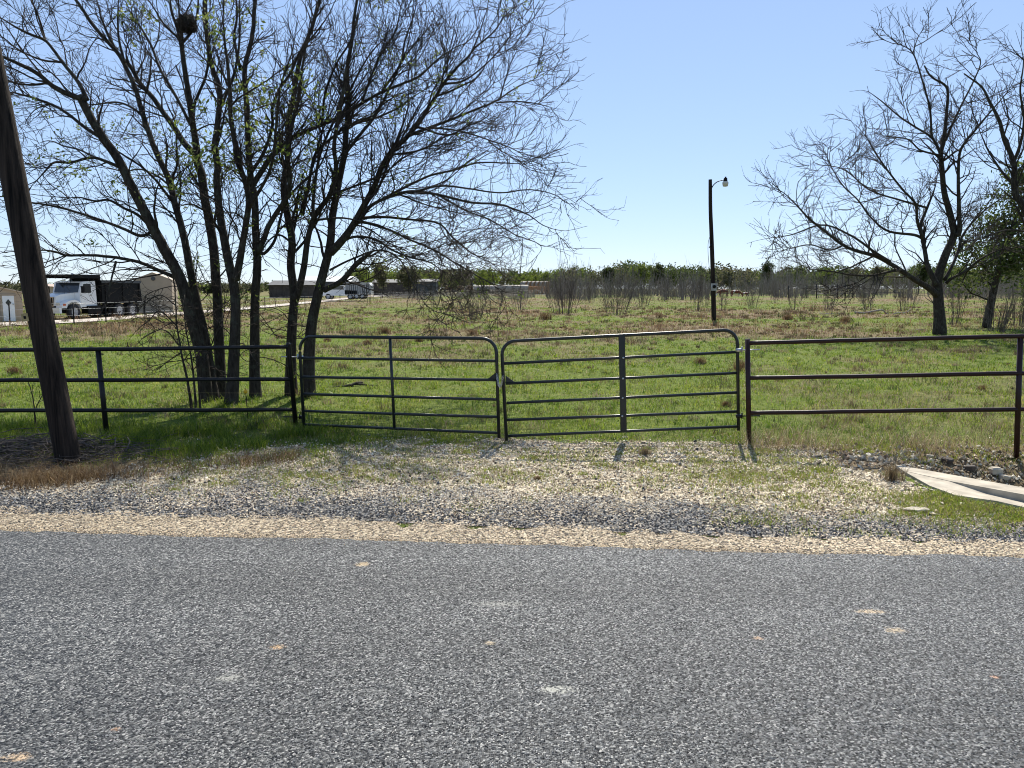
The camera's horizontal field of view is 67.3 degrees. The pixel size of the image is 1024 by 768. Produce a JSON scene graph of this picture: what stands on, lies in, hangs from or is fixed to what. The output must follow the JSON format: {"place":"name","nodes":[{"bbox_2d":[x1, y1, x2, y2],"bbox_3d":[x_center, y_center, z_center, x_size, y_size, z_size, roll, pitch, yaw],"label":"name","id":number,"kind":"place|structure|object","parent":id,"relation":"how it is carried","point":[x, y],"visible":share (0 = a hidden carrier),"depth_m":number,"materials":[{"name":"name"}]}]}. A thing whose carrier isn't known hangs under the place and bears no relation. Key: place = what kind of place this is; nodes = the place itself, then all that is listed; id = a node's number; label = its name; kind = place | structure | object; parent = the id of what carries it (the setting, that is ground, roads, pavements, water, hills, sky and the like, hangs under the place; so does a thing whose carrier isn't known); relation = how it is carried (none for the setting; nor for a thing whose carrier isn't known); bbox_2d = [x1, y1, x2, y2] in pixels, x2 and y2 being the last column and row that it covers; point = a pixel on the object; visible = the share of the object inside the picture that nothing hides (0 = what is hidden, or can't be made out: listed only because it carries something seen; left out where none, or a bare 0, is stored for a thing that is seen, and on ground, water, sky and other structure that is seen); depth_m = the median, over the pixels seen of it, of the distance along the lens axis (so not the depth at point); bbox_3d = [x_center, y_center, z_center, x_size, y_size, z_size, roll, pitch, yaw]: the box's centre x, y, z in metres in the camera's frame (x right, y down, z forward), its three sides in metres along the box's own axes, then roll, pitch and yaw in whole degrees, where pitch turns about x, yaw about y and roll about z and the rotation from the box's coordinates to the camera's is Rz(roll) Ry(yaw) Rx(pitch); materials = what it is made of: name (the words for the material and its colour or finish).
{"place":"outdoors","nodes":[
{"label":"outdoors","id":0,"kind":"place"},
{"bbox_2d":[0,295,399,325],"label":"farm track","id":1,"kind":"structure","parent":0,"point":[77,320],"depth_m":51.25,"materials":[{"name":"beige gravel"}]},
{"bbox_2d":[323,285,356,298],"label":"pickup","id":2,"kind":"object","parent":1,"relation":"on","point":[331,294],"visible":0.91,"depth_m":99.30,"materials":[{"name":"white paint"}]},
{"bbox_2d":[413,279,438,295],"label":"barn","id":3,"kind":"structure","parent":0,"point":[427,281],"depth_m":134.99,"materials":[{"name":"grey metal"}]},
{"bbox_2d":[0,433,1023,570],"bbox_3d":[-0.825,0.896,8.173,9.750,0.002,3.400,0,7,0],"label":"gravel driveway","id":4,"kind":"structure","parent":0,"point":[700,501],"depth_m":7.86,"materials":[{"name":"beige gravel"}]},
{"bbox_2d":[500,329,739,440],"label":"pipe gate","id":5,"kind":"structure","parent":4,"relation":"on","point":[621,378],"depth_m":9.47,"materials":[{"name":"metal"}]},
{"bbox_2d":[496,375,503,387],"bbox_3d":[-0.149,-0.044,9.466,0.098,0.181,0.036,2,7,13],"label":"chain","id":6,"kind":"object","parent":5,"relation":"attached to","point":[500,384],"visible":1,"depth_m":9.47,"materials":[{"name":"metal"}]},
{"bbox_2d":[638,446,651,454],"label":"dead tussock","id":7,"kind":"object","parent":4,"relation":"on","point":[643,452],"visible":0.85,"depth_m":8.83,"materials":[{"name":"brown plant"}]},
{"bbox_2d":[874,458,913,482],"bbox_3d":[3.793,0.845,7.650,0.452,0.258,0.444,-5,9,-34],"label":"dead tussock","id":8,"kind":"object","parent":4,"relation":"on","point":[893,473],"visible":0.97,"depth_m":7.62,"materials":[{"name":"brown plant"}]},
{"bbox_2d":[904,506,929,512],"bbox_3d":[3.459,1.077,6.591,0.215,0.034,0.122,2,7,14],"label":"concrete chunk","id":9,"kind":"object","parent":4,"relation":"on","point":[919,509],"visible":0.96,"depth_m":6.57,"materials":[{"name":"white concrete"}]},
{"bbox_2d":[0,530,1023,767],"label":"road","id":10,"kind":"structure","parent":0,"point":[116,651],"depth_m":3.97,"materials":[{"name":"grey asphalt"}]},
{"bbox_2d":[0,289,1023,543],"bbox_3d":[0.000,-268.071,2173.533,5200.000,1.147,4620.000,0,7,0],"label":"ground","id":11,"kind":"structure","parent":0,"point":[686,301],"depth_m":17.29,"materials":[{"name":"plant"}]},
{"bbox_2d":[0,287,22,321],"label":"shed","id":12,"kind":"structure","parent":11,"relation":"on","point":[11,297],"depth_m":43.35,"materials":[{"name":"beige metal"}]},
{"bbox_2d":[2,296,15,320],"bbox_3d":[-28.316,-4.248,43.306,0.560,1.420,0.130,-5,9,-34],"label":"door","id":13,"kind":"structure","parent":12,"relation":"in","point":[5,299],"depth_m":43.29,"materials":[{"name":"white paint"}]},
{"bbox_2d":[3,365,23,374],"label":"dead tussock","id":14,"kind":"object","parent":11,"relation":"on","point":[15,370],"visible":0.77,"depth_m":17.25,"materials":[{"name":"brown plant"}]},
{"bbox_2d":[27,382,42,430],"bbox_3d":[-6.334,0.326,10.281,0.323,0.810,0.297,3,8,21],"label":"sapling","id":15,"kind":"object","parent":11,"relation":"on","point":[34,404],"visible":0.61,"depth_m":10.14,"materials":[{"name":"brown plant"}]},
{"bbox_2d":[0,44,81,465],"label":"utility pole","id":16,"kind":"object","parent":11,"relation":"on","point":[38,315],"visible":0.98,"depth_m":8.12,"materials":[{"name":"wood"}]},
{"bbox_2d":[48,284,53,292],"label":"building","id":17,"kind":"structure","parent":11,"relation":"on","point":[51,289],"depth_m":79.44,"materials":[{"name":"white"}]},
{"bbox_2d":[46,274,141,318],"bbox_3d":[-27.664,-5.768,50.232,2.760,2.897,7.290,1,7,12],"label":"dump truck","id":18,"kind":"object","parent":11,"relation":"on","point":[61,301],"visible":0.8,"depth_m":49.24,"materials":[{"name":"white metal"}]},
{"bbox_2d":[0,426,212,472],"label":"brush pile","id":19,"kind":"object","parent":11,"relation":"on","point":[31,442],"visible":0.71,"depth_m":8.63,"materials":[{"name":"plant"}]},
{"bbox_2d":[0,0,251,401],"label":"bare tree","id":20,"kind":"object","parent":11,"relation":"on","point":[190,291],"visible":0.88,"depth_m":12.52,"materials":[{"name":"grey plant"}]},
{"bbox_2d":[0,343,302,431],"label":"pipe fence","id":21,"kind":"object","parent":11,"relation":"on","point":[101,380],"visible":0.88,"depth_m":9.89,"materials":[{"name":"metal"}]},
{"bbox_2d":[298,335,500,437],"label":"pipe gate","id":22,"kind":"structure","parent":21,"relation":"attached to","point":[393,413],"depth_m":9.86,"materials":[{"name":"metal"}]},
{"bbox_2d":[133,272,178,312],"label":"shed","id":23,"kind":"structure","parent":11,"relation":"on","point":[152,283],"depth_m":59.67,"materials":[{"name":"grey metal"}]},
{"bbox_2d":[111,261,222,407],"bbox_3d":[-5.344,-0.684,11.956,1.344,2.450,1.954,-5,9,-35],"label":"sapling","id":24,"kind":"object","parent":11,"relation":"on","point":[183,362],"visible":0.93,"depth_m":11.95,"materials":[{"name":"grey plant"}]},
{"bbox_2d":[79,0,284,398],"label":"bare tree","id":25,"kind":"object","parent":11,"relation":"on","point":[219,360],"visible":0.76,"depth_m":13.18,"materials":[{"name":"grey plant"}]},
{"bbox_2d":[175,13,197,35],"bbox_3d":[-5.312,-5.880,12.567,0.345,0.353,0.345,0,7,0],"label":"nest","id":26,"kind":"object","parent":25,"relation":"in","point":[184,25],"visible":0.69,"depth_m":12.49,"materials":[{"name":"brown plant"}]},
{"bbox_2d":[119,0,345,404],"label":"bare tree","id":27,"kind":"object","parent":11,"relation":"on","point":[232,389],"visible":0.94,"depth_m":11.80,"materials":[{"name":"grey plant"}]},
{"bbox_2d":[243,389,247,417],"bbox_3d":[-3.809,0.357,11.028,0.059,0.576,0.059,0,7,0],"label":"fence stake","id":28,"kind":"object","parent":11,"relation":"on","point":[245,391],"visible":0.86,"depth_m":11.00,"materials":[{"name":"green metal"}]},
{"bbox_2d":[109,392,1007,395],"bbox_3d":[-0.019,0.136,10.667,16.968,0.072,0.441,0,7,2],"label":"electric wire","id":29,"kind":"object","parent":28,"relation":"attached to","point":[447,394],"visible":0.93,"depth_m":10.84,"materials":[{"name":"metal"}]},
{"bbox_2d":[6,290,546,323],"bbox_3d":[-15.678,-9.205,83.188,12.661,1.808,92.884,2,7,19],"label":"wire fence","id":30,"kind":"object","parent":11,"relation":"on","point":[9,316],"visible":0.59,"depth_m":43.98,"materials":[{"name":"black metal"}]},
{"bbox_2d":[267,280,322,297],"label":"barn","id":31,"kind":"structure","parent":11,"relation":"on","point":[277,287],"depth_m":117.18,"materials":[{"name":"grey metal"}]},
{"bbox_2d":[305,276,358,285],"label":"barn","id":32,"kind":"structure","parent":11,"relation":"on","point":[330,281],"depth_m":150.98,"materials":[{"name":"grey metal"}]},
{"bbox_2d":[198,0,497,398],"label":"bare tree","id":33,"kind":"object","parent":11,"relation":"on","point":[254,369],"visible":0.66,"depth_m":12.99,"materials":[{"name":"grey plant"}]},
{"bbox_2d":[333,381,372,386],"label":"fallen branch","id":34,"kind":"object","parent":11,"relation":"on","point":[355,383],"visible":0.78,"depth_m":14.97,"materials":[{"name":"brown wood"}]},
{"bbox_2d":[344,283,373,298],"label":"stock trailer","id":35,"kind":"object","parent":11,"relation":"on","point":[359,290],"visible":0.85,"depth_m":99.26,"materials":[{"name":"metal"}]},
{"bbox_2d":[209,0,513,395],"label":"bare tree","id":36,"kind":"object","parent":11,"relation":"on","point":[295,287],"visible":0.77,"depth_m":12.87,"materials":[{"name":"brown plant"}]},
{"bbox_2d":[371,259,391,296],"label":"tree","id":37,"kind":"object","parent":11,"relation":"on","point":[379,280],"visible":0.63,"depth_m":118.34,"materials":[{"name":"green plant"}]},
{"bbox_2d":[378,325,392,333],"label":"dead tussock","id":38,"kind":"object","parent":11,"relation":"on","point":[384,330],"visible":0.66,"depth_m":32.51,"materials":[{"name":"brown plant"}]},
{"bbox_2d":[372,279,412,295],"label":"barn","id":39,"kind":"structure","parent":11,"relation":"on","point":[388,288],"depth_m":136.97,"materials":[{"name":"grey metal"}]},
{"bbox_2d":[394,261,421,297],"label":"tree","id":40,"kind":"object","parent":11,"relation":"on","point":[402,277],"visible":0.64,"depth_m":118.46,"materials":[{"name":"green plant"}]},
{"bbox_2d":[241,0,626,397],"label":"bare tree","id":41,"kind":"object","parent":11,"relation":"on","point":[332,248],"visible":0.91,"depth_m":12.70,"materials":[{"name":"grey plant"}]},
{"bbox_2d":[466,329,479,335],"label":"dead tussock","id":42,"kind":"object","parent":11,"relation":"on","point":[472,332],"visible":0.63,"depth_m":30.93,"materials":[{"name":"brown plant"}]},
{"bbox_2d":[455,279,491,319],"bbox_3d":[-2.386,-5.082,46.502,3.019,2.519,2.310,-5,9,-36],"label":"bare bush","id":43,"kind":"object","parent":11,"relation":"on","point":[471,307],"visible":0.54,"depth_m":46.18,"materials":[{"name":"brown plant"}]},
{"bbox_2d":[497,286,510,305],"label":"bare bush","id":44,"kind":"object","parent":11,"relation":"on","point":[501,295],"visible":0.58,"depth_m":80.22,"materials":[{"name":"brown plant"}]},
{"bbox_2d":[505,285,512,292],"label":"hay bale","id":45,"kind":"object","parent":11,"relation":"on","point":[508,287],"visible":0.66,"depth_m":144.24},
{"bbox_2d":[0,477,1023,541],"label":"gravel shoulder","id":46,"kind":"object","parent":11,"relation":"on","point":[497,518],"visible":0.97,"depth_m":6.61},
{"bbox_2d":[0,505,1023,557],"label":"gravel edge","id":47,"kind":"object","parent":46,"relation":"on","point":[587,539],"visible":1,"depth_m":5.97,"materials":[{"name":"beige gravel"}]},
{"bbox_2d":[0,259,1023,293],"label":"distant wood","id":48,"kind":"object","parent":11,"relation":"on","point":[729,273],"visible":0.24,"depth_m":194.19,"materials":[{"name":"green plant"}]},
{"bbox_2d":[0,407,1023,547],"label":"weeds","id":49,"kind":"object","parent":11,"relation":"on","point":[162,431],"visible":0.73,"depth_m":8.37,"materials":[{"name":"green plant"}]},
{"bbox_2d":[513,285,520,292],"bbox_3d":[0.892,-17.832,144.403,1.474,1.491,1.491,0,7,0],"label":"building","id":50,"kind":"structure","parent":11,"relation":"on","point":[516,288],"depth_m":143.70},
{"bbox_2d":[508,287,531,310],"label":"bare bush","id":51,"kind":"object","parent":11,"relation":"on","point":[520,302],"visible":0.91,"depth_m":64.93,"materials":[{"name":"brown plant"}]},
{"bbox_2d":[521,285,527,292],"bbox_3d":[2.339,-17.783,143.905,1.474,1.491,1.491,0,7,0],"label":"building","id":52,"kind":"structure","parent":11,"relation":"on","point":[526,288],"depth_m":143.26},
{"bbox_2d":[537,312,552,319],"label":"dead tussock","id":53,"kind":"object","parent":11,"relation":"on","point":[544,317],"visible":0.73,"depth_m":46.52,"materials":[{"name":"brown plant"}]},
{"bbox_2d":[536,271,557,286],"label":"tree","id":54,"kind":"object","parent":11,"relation":"on","point":[545,273],"visible":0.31,"depth_m":165.20,"materials":[{"name":"green plant"}]},
{"bbox_2d":[530,262,591,313],"bbox_3d":[3.626,-7.233,58.064,4.972,4.002,3.843,0,7,0],"label":"bare bush","id":55,"kind":"object","parent":11,"relation":"on","point":[570,294],"visible":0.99,"depth_m":57.97,"materials":[{"name":"brown plant"}]},
{"bbox_2d":[580,273,599,302],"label":"bare bush","id":56,"kind":"object","parent":11,"relation":"on","point":[593,288],"visible":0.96,"depth_m":91.61,"materials":[{"name":"brown plant"}]},
{"bbox_2d":[601,267,616,287],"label":"tree","id":57,"kind":"object","parent":11,"relation":"on","point":[604,273],"visible":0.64,"depth_m":166.05,"materials":[{"name":"green plant"}]},
{"bbox_2d":[588,267,644,314],"bbox_3d":[7.688,-6.823,55.992,4.107,3.701,3.574,-3,8,-25],"label":"bare bush","id":58,"kind":"object","parent":11,"relation":"on","point":[629,295],"visible":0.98,"depth_m":56.01,"materials":[{"name":"brown plant"}]},
{"bbox_2d":[628,262,655,289],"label":"tree","id":59,"kind":"object","parent":11,"relation":"on","point":[644,268],"visible":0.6,"depth_m":165.73,"materials":[{"name":"green plant"}]},
{"bbox_2d":[631,279,656,306],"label":"bare bush","id":60,"kind":"object","parent":11,"relation":"on","point":[639,297],"visible":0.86,"depth_m":77.83,"materials":[{"name":"brown plant"}]},
{"bbox_2d":[649,262,666,285],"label":"tree","id":61,"kind":"object","parent":11,"relation":"on","point":[661,268],"visible":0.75,"depth_m":165.53,"materials":[{"name":"green plant"}]},
{"bbox_2d":[657,275,673,300],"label":"bare bush","id":62,"kind":"object","parent":11,"relation":"on","point":[665,287],"visible":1,"depth_m":100.22,"materials":[{"name":"brown plant"}]},
{"bbox_2d":[677,279,688,297],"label":"bare bush","id":63,"kind":"object","parent":11,"relation":"on","point":[681,290],"visible":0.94,"depth_m":105.09,"materials":[{"name":"brown plant"}]},
{"bbox_2d":[683,268,707,310],"bbox_3d":[15.360,-7.951,64.416,2.542,3.772,2.577,0,7,0],"label":"bare bush","id":64,"kind":"object","parent":11,"relation":"on","point":[698,292],"visible":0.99,"depth_m":64.44,"materials":[{"name":"brown plant"}]},
{"bbox_2d":[693,356,706,363],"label":"dead tussock","id":65,"kind":"object","parent":11,"relation":"on","point":[703,360],"visible":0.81,"depth_m":19.69,"materials":[{"name":"brown plant"}]},
{"bbox_2d":[378,255,1023,299],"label":"brush thicket","id":66,"kind":"object","parent":11,"relation":"on","point":[675,291],"visible":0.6,"depth_m":121.46,"materials":[{"name":"plant"}]},
{"bbox_2d":[695,276,710,306],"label":"bare bush","id":67,"kind":"object","parent":11,"relation":"on","point":[707,294],"visible":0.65,"depth_m":79.12,"materials":[{"name":"brown plant"}]},
{"bbox_2d":[708,177,728,320],"bbox_3d":[12.006,-7.824,45.201,1.138,8.486,0.436,0,7,0],"label":"lamp pole","id":68,"kind":"object","parent":11,"relation":"on","point":[725,182],"visible":1,"depth_m":45.18,"materials":[{"name":"black metal"}]},
{"bbox_2d":[716,289,728,296],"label":"cow","id":69,"kind":"object","parent":11,"relation":"on","point":[724,291],"visible":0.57,"depth_m":123.85},
{"bbox_2d":[716,274,731,310],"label":"bare bush","id":70,"kind":"object","parent":11,"relation":"on","point":[722,294],"visible":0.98,"depth_m":65.06,"materials":[{"name":"brown plant"}]},
{"bbox_2d":[731,290,741,294],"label":"cow","id":71,"kind":"object","parent":11,"relation":"on","point":[736,291],"visible":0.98,"depth_m":125.90},
{"bbox_2d":[726,358,752,370],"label":"dead tussock","id":72,"kind":"object","parent":11,"relation":"on","point":[742,367],"visible":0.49,"depth_m":18.04,"materials":[{"name":"brown plant"}]},
{"bbox_2d":[744,286,764,308],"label":"bare bush","id":73,"kind":"object","parent":11,"relation":"on","point":[752,300],"visible":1,"depth_m":71.21,"materials":[{"name":"brown plant"}]},
{"bbox_2d":[759,258,777,282],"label":"tree","id":74,"kind":"object","parent":11,"relation":"on","point":[766,271],"visible":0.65,"depth_m":165.37,"materials":[{"name":"green plant"}]},
{"bbox_2d":[768,283,781,302],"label":"bare bush","id":75,"kind":"object","parent":11,"relation":"on","point":[774,293],"visible":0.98,"depth_m":91.33,"materials":[{"name":"brown plant"}]},
{"bbox_2d":[782,314,792,319],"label":"dead tussock","id":76,"kind":"object","parent":11,"relation":"on","point":[787,317],"visible":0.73,"depth_m":46.73,"materials":[{"name":"brown plant"}]},
{"bbox_2d":[787,287,804,309],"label":"bare bush","id":77,"kind":"object","parent":11,"relation":"on","point":[794,301],"visible":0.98,"depth_m":67.93,"materials":[{"name":"brown plant"}]},
{"bbox_2d":[816,266,838,285],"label":"tree","id":78,"kind":"object","parent":11,"relation":"on","point":[824,274],"visible":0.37,"depth_m":165.52,"materials":[{"name":"green plant"}]},
{"bbox_2d":[823,292,835,309],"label":"bare bush","id":79,"kind":"object","parent":11,"relation":"on","point":[825,300],"visible":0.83,"depth_m":64.45,"materials":[{"name":"brown plant"}]},
{"bbox_2d":[788,284,899,298],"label":"cattle pen","id":80,"kind":"object","parent":11,"relation":"on","point":[842,288],"visible":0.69,"depth_m":111.14,"materials":[{"name":"metal"}]},
{"bbox_2d":[836,315,853,322],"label":"dead tussock","id":81,"kind":"object","parent":11,"relation":"on","point":[845,319],"visible":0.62,"depth_m":43.11,"materials":[{"name":"brown plant"}]},
{"bbox_2d":[820,309,910,313],"bbox_3d":[26.569,-5.354,57.793,6.981,0.601,0.456,0,7,0],"label":"fallen log","id":82,"kind":"object","parent":11,"relation":"on","point":[873,311],"visible":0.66,"depth_m":57.71,"materials":[{"name":"brown wood"}]},
{"bbox_2d":[852,279,880,309],"bbox_3d":[29.736,-7.623,64.633,2.475,3.073,1.905,0,7,0],"label":"bare bush","id":83,"kind":"object","parent":11,"relation":"on","point":[864,296],"visible":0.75,"depth_m":64.50,"materials":[{"name":"brown plant"}]},
{"bbox_2d":[867,265,889,290],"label":"tree","id":84,"kind":"object","parent":11,"relation":"on","point":[873,270],"visible":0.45,"depth_m":164.65,"materials":[{"name":"green plant"}]},
{"bbox_2d":[736,334,1023,459],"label":"pipe fence","id":85,"kind":"object","parent":11,"relation":"on","point":[1018,409],"visible":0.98,"depth_m":9.04,"materials":[{"name":"metal"}]},
{"bbox_2d":[742,0,1023,334],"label":"bare tree","id":86,"kind":"object","parent":11,"relation":"on","point":[935,290],"visible":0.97,"depth_m":30.58,"materials":[{"name":"grey plant"}]},
{"bbox_2d":[891,272,925,310],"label":"bare bush","id":87,"kind":"object","parent":11,"relation":"on","point":[906,290],"visible":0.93,"depth_m":65.40,"materials":[{"name":"brown plant"}]},
{"bbox_2d":[907,261,934,292],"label":"tree","id":88,"kind":"object","parent":11,"relation":"on","point":[925,276],"visible":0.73,"depth_m":165.29,"materials":[{"name":"green plant"}]},
{"bbox_2d":[941,457,953,463],"bbox_3d":[4.981,0.875,8.793,0.144,0.062,0.101,7,18,-1],"label":"rock","id":89,"kind":"object","parent":11,"relation":"on","point":[949,460],"visible":0.96,"depth_m":8.77,"materials":[{"name":"grey stone"}]},
{"bbox_2d":[944,277,971,324],"bbox_3d":[23.032,-4.368,39.832,1.771,2.734,1.947,0,7,0],"label":"bare bush","id":90,"kind":"object","parent":11,"relation":"on","point":[953,301],"visible":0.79,"depth_m":39.83,"materials":[{"name":"brown plant"}]},
{"bbox_2d":[896,465,1023,507],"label":"culvert slab","id":91,"kind":"structure","parent":11,"relation":"on","point":[999,493],"depth_m":7.36,"materials":[{"name":"concrete"}]},
{"bbox_2d":[963,465,976,470],"bbox_3d":[5.178,0.950,8.694,0.150,0.062,0.115,-2,1,0],"label":"rock","id":92,"kind":"object","parent":11,"relation":"on","point":[970,467],"visible":1,"depth_m":8.67,"materials":[{"name":"grey stone"}]},
{"bbox_2d":[928,24,1023,276],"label":"bare tree","id":93,"kind":"object","parent":11,"relation":"on","point":[1014,180],"visible":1,"depth_m":27.49,"materials":[{"name":"brown plant"}]},
{"bbox_2d":[976,385,987,390],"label":"dead tussock","id":94,"kind":"object","parent":11,"relation":"on","point":[982,387],"visible":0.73,"depth_m":14.57,"materials":[{"name":"brown plant"}]},
{"bbox_2d":[943,156,1023,327],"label":"live oak","id":95,"kind":"object","parent":11,"relation":"on","point":[1016,267],"visible":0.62,"depth_m":36.84,"materials":[{"name":"green plant"}]},
{"bbox_2d":[988,466,1003,474],"bbox_3d":[5.458,0.975,8.682,0.140,0.078,0.137,-1,5,0],"label":"rock","id":96,"kind":"object","parent":11,"relation":"on","point":[994,470],"visible":1,"depth_m":8.63,"materials":[{"name":"stone"}]},
{"bbox_2d":[980,291,1019,332],"bbox_3d":[21.238,-3.206,33.261,1.601,2.048,1.992,0,7,0],"label":"bare bush","id":97,"kind":"object","parent":11,"relation":"on","point":[1005,323],"visible":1,"depth_m":33.26,"materials":[{"name":"brown plant"}]},
{"bbox_2d":[998,474,1010,480],"bbox_3d":[5.507,1.040,8.606,0.121,0.055,0.092,10,16,-1],"label":"rock","id":98,"kind":"object","parent":11,"relation":"on","point":[1004,477],"visible":1,"depth_m":8.57,"materials":[{"name":"stone"}]},
{"bbox_2d":[1001,211,1023,316],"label":"live oak","id":99,"kind":"object","parent":11,"relation":"on","point":[1020,285],"visible":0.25,"depth_m":44.20,"materials":[{"name":"green plant"}]},
{"bbox_2d":[1008,282,1023,326],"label":"bare bush","id":100,"kind":"object","parent":11,"relation":"on","point":[1021,315],"visible":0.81,"depth_m":37.88,"materials":[{"name":"brown plant"}]},
{"bbox_2d":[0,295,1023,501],"bbox_3d":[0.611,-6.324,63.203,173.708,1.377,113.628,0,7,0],"label":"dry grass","id":101,"kind":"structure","parent":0,"point":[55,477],"depth_m":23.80,"materials":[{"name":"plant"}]},
{"bbox_2d":[0,0,1023,288],"label":"sky","id":102,"kind":"structure","parent":0,"point":[680,95],"materials":[{"name":"blue"}]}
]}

